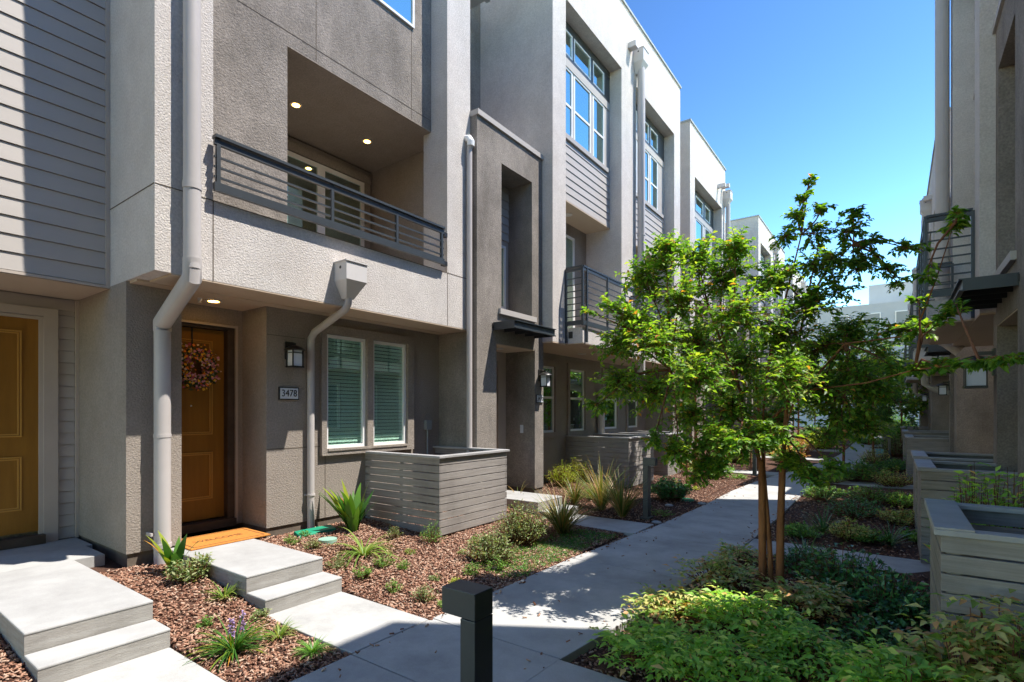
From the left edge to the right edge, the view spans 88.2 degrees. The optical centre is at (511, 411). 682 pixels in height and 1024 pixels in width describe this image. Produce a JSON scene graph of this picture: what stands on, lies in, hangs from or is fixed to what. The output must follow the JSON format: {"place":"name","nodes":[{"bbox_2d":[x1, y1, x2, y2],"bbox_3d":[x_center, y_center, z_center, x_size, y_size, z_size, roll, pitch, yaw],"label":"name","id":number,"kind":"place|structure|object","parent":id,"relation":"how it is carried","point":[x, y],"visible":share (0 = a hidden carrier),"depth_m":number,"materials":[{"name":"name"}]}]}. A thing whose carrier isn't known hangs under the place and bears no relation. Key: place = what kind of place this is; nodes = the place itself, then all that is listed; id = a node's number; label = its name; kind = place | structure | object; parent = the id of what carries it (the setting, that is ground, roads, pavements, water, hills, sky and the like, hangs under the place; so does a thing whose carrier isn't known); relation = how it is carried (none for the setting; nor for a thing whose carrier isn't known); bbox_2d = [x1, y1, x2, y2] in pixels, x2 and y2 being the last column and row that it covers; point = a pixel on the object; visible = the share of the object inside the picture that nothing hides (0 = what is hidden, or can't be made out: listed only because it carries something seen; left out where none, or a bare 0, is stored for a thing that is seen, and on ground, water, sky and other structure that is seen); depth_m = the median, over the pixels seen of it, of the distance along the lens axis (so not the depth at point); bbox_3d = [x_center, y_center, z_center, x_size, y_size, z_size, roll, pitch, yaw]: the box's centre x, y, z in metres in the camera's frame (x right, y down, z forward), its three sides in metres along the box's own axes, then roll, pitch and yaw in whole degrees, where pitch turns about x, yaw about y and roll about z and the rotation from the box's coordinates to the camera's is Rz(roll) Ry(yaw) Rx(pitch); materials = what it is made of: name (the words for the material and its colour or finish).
{"place":"outdoors","nodes":[
{"label":"outdoors","id":0,"kind":"place"},
{"bbox_2d":[0,427,988,681],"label":"mulch bed","id":1,"kind":"object","parent":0,"point":[770,467],"visible":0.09,"depth_m":5.77,"materials":[{"name":"wood"}]},
{"bbox_2d":[0,537,104,572],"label":"landing","id":2,"kind":"object","parent":1,"relation":"on","point":[82,552],"visible":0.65,"depth_m":4.98,"materials":[{"name":"concrete"}]},
{"bbox_2d":[0,560,170,681],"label":"stoop","id":3,"kind":"object","parent":1,"relation":"on","point":[64,621],"visible":0.99,"depth_m":3.52,"materials":[{"name":"concrete"}]},
{"bbox_2d":[144,531,198,571],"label":"strap leaf plant","id":4,"kind":"object","parent":1,"relation":"on","point":[168,556],"visible":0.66,"depth_m":4.70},
{"bbox_2d":[163,552,214,582],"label":"shrub","id":5,"kind":"object","parent":1,"relation":"on","point":[195,572],"visible":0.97,"depth_m":4.53,"materials":[{"name":"plant"}]},
{"bbox_2d":[204,581,244,600],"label":"grass clump","id":6,"kind":"object","parent":1,"relation":"on","point":[227,593],"visible":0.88,"depth_m":4.29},
{"bbox_2d":[182,608,276,671],"bbox_3d":[-1.888,1.485,3.534,0.589,0.295,0.603,0,0,36],"label":"lilyturf","id":7,"kind":"object","parent":1,"relation":"on","point":[241,640],"visible":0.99,"depth_m":3.53,"materials":[{"name":"green plant"}]},
{"bbox_2d":[171,539,341,614],"bbox_3d":[-2.438,1.522,4.937,1.779,0.356,0.713,0,0,36],"label":"stoop","id":8,"kind":"object","parent":1,"relation":"on","point":[275,578],"visible":0.72,"depth_m":4.60,"materials":[{"name":"concrete"}]},
{"bbox_2d":[185,527,269,550],"bbox_3d":[-3.068,1.335,5.557,0.550,0.017,0.800,0,0,36],"label":"doormat","id":9,"kind":"object","parent":8,"relation":"on","point":[223,537],"visible":0.98,"depth_m":5.55,"materials":[{"name":"fabric"}]},
{"bbox_2d":[253,618,301,642],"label":"grass clump","id":10,"kind":"object","parent":1,"relation":"on","point":[281,631],"visible":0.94,"depth_m":3.79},
{"bbox_2d":[292,634,334,660],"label":"grass clump","id":11,"kind":"object","parent":1,"relation":"on","point":[309,649],"visible":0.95,"depth_m":3.54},
{"bbox_2d":[294,524,336,537],"bbox_3d":[-2.295,1.449,6.207,0.176,0.143,0.518,0,0,36],"label":"valve box","id":12,"kind":"object","parent":1,"relation":"on","point":[324,528],"visible":0.47,"depth_m":6.21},
{"bbox_2d":[319,479,374,531],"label":"strap leaf plant","id":13,"kind":"object","parent":1,"relation":"on","point":[350,510],"visible":0.96,"depth_m":6.35,"materials":[{"name":"plant"}]},
{"bbox_2d":[323,527,399,569],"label":"daylily","id":14,"kind":"object","parent":1,"relation":"on","point":[366,550],"visible":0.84,"depth_m":5.59,"materials":[{"name":"green plant"}]},
{"bbox_2d":[409,583,437,602],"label":"bedding plant","id":15,"kind":"object","parent":1,"relation":"on","point":[422,595],"visible":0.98,"depth_m":4.49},
{"bbox_2d":[420,521,444,544],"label":"bedding plant","id":16,"kind":"object","parent":1,"relation":"on","point":[432,534],"visible":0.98,"depth_m":6.12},
{"bbox_2d":[365,446,509,537],"bbox_3d":[-1.011,1.042,7.246,1.400,1.015,1.410,0,0,36],"label":"slatted fence","id":17,"kind":"object","parent":1,"relation":"on","point":[452,487],"visible":0.91,"depth_m":6.74,"materials":[{"name":"paint"}]},
{"bbox_2d":[442,579,492,681],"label":"path light","id":18,"kind":"object","parent":1,"relation":"on","point":[469,603],"visible":1,"depth_m":2.20,"materials":[{"name":"metal"}]},
{"bbox_2d":[458,527,525,562],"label":"shrub","id":19,"kind":"object","parent":1,"relation":"on","point":[488,548],"visible":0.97,"depth_m":5.60,"materials":[{"name":"plant"}]},
{"bbox_2d":[490,499,551,546],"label":"shrub","id":20,"kind":"object","parent":1,"relation":"on","point":[525,532],"visible":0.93,"depth_m":6.33,"materials":[{"name":"plant"}]},
{"bbox_2d":[506,490,577,518],"bbox_3d":[0.104,1.522,8.445,1.779,0.356,0.708,0,0,36],"label":"stoop","id":21,"kind":"object","parent":1,"relation":"on","point":[527,497],"visible":0.34,"depth_m":8.13,"materials":[{"name":"concrete"}]},
{"bbox_2d":[467,527,619,578],"bbox_3d":[0.428,1.596,6.158,0.813,0.068,2.360,0,0,36],"label":"ground cover","id":22,"kind":"object","parent":1,"relation":"on","point":[526,567],"visible":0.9,"depth_m":6.13,"materials":[{"name":"green plant"}]},
{"bbox_2d":[544,462,576,486],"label":"shrub","id":23,"kind":"object","parent":1,"relation":"on","point":[559,478],"visible":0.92,"depth_m":10.28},
{"bbox_2d":[518,482,608,534],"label":"flax clump","id":24,"kind":"object","parent":1,"relation":"on","point":[562,520],"visible":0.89,"depth_m":6.91,"materials":[{"name":"plant"}]},
{"bbox_2d":[556,475,593,504],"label":"flax clump","id":25,"kind":"object","parent":1,"relation":"on","point":[577,495],"visible":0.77,"depth_m":8.66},
{"bbox_2d":[565,457,592,481],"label":"shrub","id":26,"kind":"object","parent":1,"relation":"on","point":[579,471],"visible":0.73,"depth_m":10.83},
{"bbox_2d":[556,456,638,509],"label":"flax clump","id":27,"kind":"object","parent":1,"relation":"on","point":[599,503],"visible":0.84,"depth_m":8.40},
{"bbox_2d":[565,433,653,486],"bbox_3d":[2.160,1.058,11.555,1.480,1.065,1.410,0,0,36],"label":"slatted planter box","id":28,"kind":"object","parent":1,"relation":"on","point":[626,452],"visible":0.76,"depth_m":10.99,"materials":[{"name":"paint"}]},
{"bbox_2d":[588,468,660,517],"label":"flax clump","id":29,"kind":"object","parent":1,"relation":"on","point":[622,509],"visible":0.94,"depth_m":8.02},
{"bbox_2d":[611,431,682,475],"bbox_3d":[3.436,1.058,13.317,1.480,1.065,1.260,0,0,36],"label":"slatted planter box","id":30,"kind":"object","parent":1,"relation":"on","point":[662,469],"visible":0.2,"depth_m":12.56,"materials":[{"name":"paint"}]},
{"bbox_2d":[640,457,657,519],"bbox_3d":[2.053,1.155,7.922,0.220,0.910,0.180,0,0,36],"label":"path light","id":31,"kind":"object","parent":1,"relation":"on","point":[648,462],"visible":1,"depth_m":7.89,"materials":[{"name":"metal"}]},
{"bbox_2d":[586,608,724,678],"bbox_3d":[0.885,1.493,3.419,0.851,0.291,0.956,0,0,-6],"label":"nandina shrub","id":32,"kind":"object","parent":1,"relation":"on","point":[646,632],"visible":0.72,"depth_m":3.35,"materials":[{"name":"green plant"}]},
{"bbox_2d":[651,475,694,501],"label":"shrub","id":33,"kind":"object","parent":1,"relation":"on","point":[671,491],"visible":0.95,"depth_m":9.56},
{"bbox_2d":[621,579,741,628],"bbox_3d":[1.351,1.494,4.079,0.898,0.282,0.898,0,0,36],"label":"nandina shrub","id":34,"kind":"object","parent":1,"relation":"on","point":[662,597],"visible":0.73,"depth_m":4.03,"materials":[{"name":"plant"}]},
{"bbox_2d":[660,318,734,487],"bbox_3d":[4.052,-0.176,11.068,1.800,3.693,2.160,0,0,36],"label":"young tree","id":35,"kind":"object","parent":1,"relation":"on","point":[695,431],"visible":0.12,"depth_m":11.04,"materials":[{"name":"green plant"}]},
{"bbox_2d":[627,618,798,681],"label":"nandina shrub","id":36,"kind":"object","parent":1,"relation":"on","point":[719,654],"visible":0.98,"depth_m":2.98,"materials":[{"name":"green plant"}]},
{"bbox_2d":[662,551,774,591],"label":"nandina shrub","id":37,"kind":"object","parent":1,"relation":"on","point":[724,562],"visible":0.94,"depth_m":4.79,"materials":[{"name":"plant"}]},
{"bbox_2d":[707,539,775,567],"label":"nandina shrub","id":38,"kind":"object","parent":1,"relation":"on","point":[735,552],"visible":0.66,"depth_m":5.54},
{"bbox_2d":[676,580,820,655],"bbox_3d":[1.664,1.443,3.725,1.068,0.363,0.932,0,0,-17],"label":"nandina shrub","id":39,"kind":"object","parent":1,"relation":"on","point":[735,606],"visible":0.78,"depth_m":3.67,"materials":[{"name":"green plant"}]},
{"bbox_2d":[717,331,808,468],"bbox_3d":[7.094,-0.301,15.044,2.421,3.963,2.432,0,0,20],"label":"young tree","id":40,"kind":"object","parent":1,"relation":"on","point":[753,393],"visible":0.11,"depth_m":14.93,"materials":[{"name":"green plant"}]},
{"bbox_2d":[765,264,807,432],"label":"townhouse","id":41,"kind":"structure","parent":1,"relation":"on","point":[802,284],"depth_m":32.05,"materials":[{"name":"paint"}]},
{"bbox_2d":[773,543,818,570],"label":"shrub","id":42,"kind":"object","parent":1,"relation":"on","point":[794,554],"visible":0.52,"depth_m":5.38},
{"bbox_2d":[724,607,876,681],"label":"nandina shrub","id":43,"kind":"object","parent":1,"relation":"on","point":[819,652],"visible":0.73,"depth_m":3.18,"materials":[{"name":"green plant"}]},
{"bbox_2d":[580,173,1023,591],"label":"young tree","id":44,"kind":"object","parent":1,"relation":"on","point":[633,324],"visible":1,"depth_m":4.62,"materials":[{"name":"green plant"}]},
{"bbox_2d":[784,521,825,538],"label":"shrub","id":45,"kind":"object","parent":1,"relation":"on","point":[797,529],"visible":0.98,"depth_m":6.66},
{"bbox_2d":[746,571,880,626],"bbox_3d":[2.297,1.447,4.087,0.955,0.327,0.847,0,0,36],"label":"nandina shrub","id":46,"kind":"object","parent":1,"relation":"on","point":[814,606],"visible":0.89,"depth_m":4.02,"materials":[{"name":"plant"}]},
{"bbox_2d":[795,505,844,532],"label":"strap leaf plant","id":47,"kind":"object","parent":1,"relation":"on","point":[824,525],"visible":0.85,"depth_m":6.89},
{"bbox_2d":[801,485,846,500],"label":"shrub","id":48,"kind":"object","parent":1,"relation":"on","point":[816,495],"visible":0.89,"depth_m":9.46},
{"bbox_2d":[784,540,901,596],"bbox_3d":[2.917,1.362,4.592,0.767,0.489,0.836,0,0,-32],"label":"shrub","id":49,"kind":"object","parent":1,"relation":"on","point":[827,565],"visible":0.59,"depth_m":4.61,"materials":[{"name":"plant"}]},
{"bbox_2d":[822,516,878,541],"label":"shrub","id":50,"kind":"object","parent":1,"relation":"on","point":[843,533],"visible":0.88,"depth_m":6.56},
{"bbox_2d":[799,321,907,463],"bbox_3d":[8.967,-0.356,14.224,2.790,4.056,2.252,0,0,36],"label":"young tree","id":51,"kind":"object","parent":1,"relation":"on","point":[896,352],"visible":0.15,"depth_m":13.67,"materials":[{"name":"green plant"}]},
{"bbox_2d":[817,492,891,519],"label":"shrub","id":52,"kind":"object","parent":1,"relation":"on","point":[851,508],"visible":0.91,"depth_m":7.97,"materials":[{"name":"plant"}]},
{"bbox_2d":[822,458,894,481],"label":"shrub","id":53,"kind":"object","parent":1,"relation":"on","point":[857,472],"visible":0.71,"depth_m":11.90,"materials":[{"name":"green plant"}]},
{"bbox_2d":[819,609,915,660],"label":"shrub","id":54,"kind":"object","parent":1,"relation":"on","point":[885,633],"visible":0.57,"depth_m":3.56,"materials":[{"name":"plant"}]},
{"bbox_2d":[848,526,893,543],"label":"shrub","id":55,"kind":"object","parent":1,"relation":"on","point":[875,540],"visible":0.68,"depth_m":6.42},
{"bbox_2d":[835,484,907,504],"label":"shrub","id":56,"kind":"object","parent":1,"relation":"on","point":[869,494],"visible":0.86,"depth_m":9.31,"materials":[{"name":"green plant"}]},
{"bbox_2d":[820,560,929,621],"bbox_3d":[2.935,1.401,4.072,0.881,0.440,0.926,0,0,-24],"label":"shrub","id":57,"kind":"object","parent":1,"relation":"on","point":[880,589],"visible":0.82,"depth_m":4.03,"materials":[{"name":"plant"}]},
{"bbox_2d":[857,449,892,463],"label":"shrub","id":58,"kind":"object","parent":1,"relation":"on","point":[875,456],"visible":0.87,"depth_m":15.82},
{"bbox_2d":[831,355,919,455],"bbox_3d":[12.427,-0.185,18.463,2.810,3.677,2.046,0,0,-1],"label":"young tree","id":59,"kind":"object","parent":1,"relation":"on","point":[885,413],"visible":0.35,"depth_m":18.15,"materials":[{"name":"green plant"}]},
{"bbox_2d":[867,432,902,456],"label":"shrub","id":60,"kind":"object","parent":1,"relation":"on","point":[898,448],"visible":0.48,"depth_m":18.40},
{"bbox_2d":[868,455,905,470],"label":"shrub","id":61,"kind":"object","parent":1,"relation":"on","point":[897,464],"visible":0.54,"depth_m":14.56,"materials":[{"name":"green plant"}]},
{"bbox_2d":[862,521,913,546],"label":"strap leaf plant","id":62,"kind":"object","parent":1,"relation":"on","point":[890,538],"visible":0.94,"depth_m":6.34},
{"bbox_2d":[864,467,912,487],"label":"shrub","id":63,"kind":"object","parent":1,"relation":"on","point":[886,481],"visible":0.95,"depth_m":11.20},
{"bbox_2d":[869,505,914,525],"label":"shrub","id":64,"kind":"object","parent":1,"relation":"on","point":[896,517],"visible":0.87,"depth_m":7.36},
{"bbox_2d":[803,628,981,681],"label":"nandina shrub","id":65,"kind":"object","parent":1,"relation":"on","point":[888,672],"visible":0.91,"depth_m":2.39,"materials":[{"name":"green plant"}]},
{"bbox_2d":[876,491,912,507],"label":"shrub","id":66,"kind":"object","parent":1,"relation":"on","point":[907,503],"visible":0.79,"depth_m":8.90,"materials":[{"name":"green plant"}]},
{"bbox_2d":[867,353,928,444],"bbox_3d":[15.915,-0.370,21.879,3.046,4.083,3.555,0,0,36],"label":"young tree","id":67,"kind":"object","parent":1,"relation":"on","point":[915,404],"visible":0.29,"depth_m":21.60,"materials":[{"name":"green plant"}]},
{"bbox_2d":[869,595,929,631],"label":"shrub","id":68,"kind":"object","parent":1,"relation":"on","point":[908,622],"visible":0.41,"depth_m":3.85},
{"bbox_2d":[902,291,928,426],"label":"townhouse","id":69,"kind":"structure","parent":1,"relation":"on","point":[924,420],"depth_m":23.71,"materials":[{"name":"paint"}]},
{"bbox_2d":[902,430,948,463],"bbox_3d":[12.496,1.129,15.953,1.180,1.082,1.560,0,0,36],"label":"slatted planter box","id":70,"kind":"object","parent":1,"relation":"on","point":[929,432],"visible":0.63,"depth_m":15.63,"materials":[{"name":"paint"}]},
{"bbox_2d":[904,236,948,430],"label":"townhouse","id":71,"kind":"structure","parent":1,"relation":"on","point":[939,412],"depth_m":16.74,"materials":[{"name":"paint"}]},
{"bbox_2d":[904,434,948,480],"bbox_3d":[9.952,1.129,12.424,1.160,1.082,1.460,0,0,36],"label":"slatted planter box","id":72,"kind":"object","parent":1,"relation":"on","point":[928,443],"visible":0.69,"depth_m":12.08,"materials":[{"name":"paint"}]},
{"bbox_2d":[860,588,1023,681],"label":"nandina shrub","id":73,"kind":"object","parent":1,"relation":"on","point":[973,647],"visible":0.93,"depth_m":2.30,"materials":[{"name":"plant"}]},
{"bbox_2d":[911,450,992,531],"bbox_3d":[6.094,1.129,7.100,1.160,1.082,1.210,0,0,36],"label":"slatted planter box","id":74,"kind":"object","parent":1,"relation":"on","point":[960,457],"visible":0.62,"depth_m":7.34,"materials":[{"name":"paint"}]},
{"bbox_2d":[914,459,1017,563],"bbox_3d":[5.082,1.129,5.703,1.160,1.082,1.160,0,0,36],"label":"slatted planter box","id":75,"kind":"object","parent":1,"relation":"on","point":[936,480],"visible":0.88,"depth_m":5.54,"materials":[{"name":"paint"}]},
{"bbox_2d":[920,462,1018,561],"bbox_3d":[3.727,1.005,4.219,0.710,1.216,0.720,0,0,-14],"label":"shrub","id":76,"kind":"object","parent":75,"relation":"in","point":[973,489],"visible":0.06,"depth_m":4.19,"materials":[{"name":"green plant"}]},
{"bbox_2d":[924,498,1023,681],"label":"planter box","id":77,"kind":"object","parent":1,"relation":"on","point":[973,561],"visible":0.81,"depth_m":2.66,"materials":[{"name":"paint"}]},
{"bbox_2d":[974,467,1023,622],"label":"shrub","id":78,"kind":"object","parent":1,"relation":"on","point":[1001,503],"visible":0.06,"depth_m":3.93,"materials":[{"name":"green plant"}]},
{"bbox_2d":[65,436,930,681],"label":"path","id":79,"kind":"structure","parent":0,"point":[587,589],"depth_m":4.16,"materials":[{"name":"concrete"}]},
{"bbox_2d":[290,486,803,680],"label":"scattered chips","id":80,"kind":"object","parent":79,"relation":"on","point":[426,625],"visible":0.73,"depth_m":4.88,"materials":[{"name":"brown wood"}]},
{"bbox_2d":[909,107,992,453],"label":"townhouse","id":81,"kind":"structure","parent":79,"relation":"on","point":[970,420],"depth_m":9.88,"materials":[{"name":"paint"}]},
{"bbox_2d":[916,0,1023,507],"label":"townhouse","id":82,"kind":"structure","parent":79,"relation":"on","point":[986,263],"depth_m":6.08,"materials":[{"name":"paint"}]},
{"bbox_2d":[625,0,950,307],"label":"sky","id":83,"kind":"structure","parent":0,"point":[842,92],"materials":[{"name":"blue"}]},
{"label":"ground","id":84,"kind":"structure","parent":0,"visible":0},
{"bbox_2d":[0,0,474,567],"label":"townhouse","id":85,"kind":"structure","parent":84,"relation":"on","point":[268,202],"depth_m":5.56,"materials":[{"name":"paint"}]},
{"bbox_2d":[0,316,37,535],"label":"door","id":86,"kind":"structure","parent":85,"relation":"in","point":[18,336],"depth_m":5.31,"materials":[{"name":"brown wood"}]},
{"bbox_2d":[182,327,223,522],"bbox_3d":[-3.626,0.150,5.961,0.052,2.180,0.720,0,0,36],"label":"door","id":87,"kind":"structure","parent":85,"relation":"in","point":[203,422],"depth_m":6.06,"materials":[{"name":"brown wood"}]},
{"bbox_2d":[182,328,221,390],"bbox_3d":[-3.540,-0.578,5.911,0.160,0.723,0.535,0,0,36],"label":"wreath","id":88,"kind":"object","parent":87,"relation":"hanging from","point":[208,364],"visible":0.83,"depth_m":5.92,"materials":[{"name":"brown plant"}]},
{"bbox_2d":[287,150,320,232],"bbox_3d":[-3.343,-2.800,7.547,0.030,1.960,1.400,0,0,36],"label":"window","id":89,"kind":"structure","parent":85,"relation":"in","point":[293,158],"depth_m":7.88,"materials":[{"name":"glass"}]},
{"bbox_2d":[321,165,363,246],"bbox_3d":[-2.695,-2.800,8.442,0.030,1.960,0.810,0,0,36],"label":"window","id":90,"kind":"structure","parent":85,"relation":"in","point":[326,172],"depth_m":8.44,"materials":[{"name":"glass"}]},
{"bbox_2d":[327,334,364,448],"bbox_3d":[-2.230,-0.247,6.910,0.200,1.435,0.615,0,0,36],"label":"window","id":91,"kind":"structure","parent":85,"relation":"in","point":[342,393],"depth_m":6.94,"materials":[{"name":"glass"}]},
{"bbox_2d":[374,340,405,445],"bbox_3d":[-1.805,-0.247,7.497,0.200,1.435,0.615,0,0,36],"label":"window","id":92,"kind":"structure","parent":85,"relation":"in","point":[386,417],"depth_m":7.54,"materials":[{"name":"glass"}]},
{"bbox_2d":[377,0,414,28],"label":"window","id":93,"kind":"structure","parent":85,"relation":"in","point":[403,9],"depth_m":7.22,"materials":[{"name":"glass"}]},
{"bbox_2d":[439,0,681,499],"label":"townhouse","id":94,"kind":"structure","parent":84,"relation":"on","point":[575,119],"depth_m":9.68,"materials":[{"name":"paint"}]},
{"bbox_2d":[501,245,505,308],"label":"window","id":95,"kind":"structure","parent":94,"relation":"in","point":[502,247],"depth_m":9.13,"materials":[{"name":"white glass"}]},
{"bbox_2d":[543,366,553,432],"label":"window","id":96,"kind":"structure","parent":94,"relation":"in","point":[548,392],"depth_m":10.91,"materials":[{"name":"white glass"}]},
{"bbox_2d":[566,67,572,137],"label":"window","id":97,"kind":"structure","parent":94,"relation":"in","point":[569,75],"depth_m":10.20,"materials":[{"name":"white glass"}]},
{"bbox_2d":[566,234,574,327],"bbox_3d":[0.888,-2.615,10.822,0.030,2.230,1.550,0,0,36],"label":"window","id":98,"kind":"structure","parent":94,"relation":"in","point":[567,236],"depth_m":11.42,"materials":[{"name":"white plastic"}]},
{"bbox_2d":[570,369,583,430],"bbox_3d":[1.434,-0.240,11.840,0.030,1.360,0.700,0,0,36],"label":"window","id":99,"kind":"structure","parent":94,"relation":"in","point":[576,376],"depth_m":11.86,"materials":[{"name":"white glass"}]},
{"bbox_2d":[574,39,590,79],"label":"window","id":100,"kind":"structure","parent":94,"relation":"in","point":[582,59],"depth_m":10.63,"materials":[{"name":"white glass"}]},
{"bbox_2d":[574,75,590,152],"bbox_3d":[1.404,-5.910,10.602,0.030,1.300,0.700,0,0,36],"label":"window","id":101,"kind":"structure","parent":94,"relation":"in","point":[582,96],"depth_m":10.63,"materials":[{"name":"white glass"}]},
{"bbox_2d":[593,61,603,93],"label":"window","id":102,"kind":"structure","parent":94,"relation":"in","point":[598,75],"depth_m":11.20,"materials":[{"name":"glass"}]},
{"bbox_2d":[593,95,603,163],"bbox_3d":[1.821,-5.910,11.177,0.030,1.300,0.520,0,0,36],"label":"window","id":103,"kind":"structure","parent":94,"relation":"in","point":[598,108],"depth_m":11.20,"materials":[{"name":"glass"}]},
{"bbox_2d":[605,375,615,428],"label":"window","id":104,"kind":"structure","parent":94,"relation":"in","point":[610,419],"depth_m":13.28,"materials":[{"name":"glass"}]},
{"bbox_2d":[628,386,636,427],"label":"window","id":105,"kind":"structure","parent":94,"relation":"in","point":[632,422],"depth_m":14.40,"materials":[{"name":"glass"}]},
{"bbox_2d":[650,155,657,209],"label":"window","id":106,"kind":"structure","parent":94,"relation":"in","point":[653,163],"depth_m":13.75,"materials":[{"name":"glass"}]},
{"bbox_2d":[646,118,732,451],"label":"townhouse","id":107,"kind":"structure","parent":84,"relation":"on","point":[706,198],"depth_m":16.33,"materials":[{"name":"paint"}]},
{"bbox_2d":[697,215,784,445],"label":"townhouse","id":108,"kind":"structure","parent":84,"relation":"on","point":[759,230],"depth_m":23.23,"materials":[{"name":"paint"}]},
{"bbox_2d":[792,281,918,426],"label":"apartment building","id":109,"kind":"structure","parent":84,"relation":"on","point":[892,306],"depth_m":52.55,"materials":[{"name":"white paint"}]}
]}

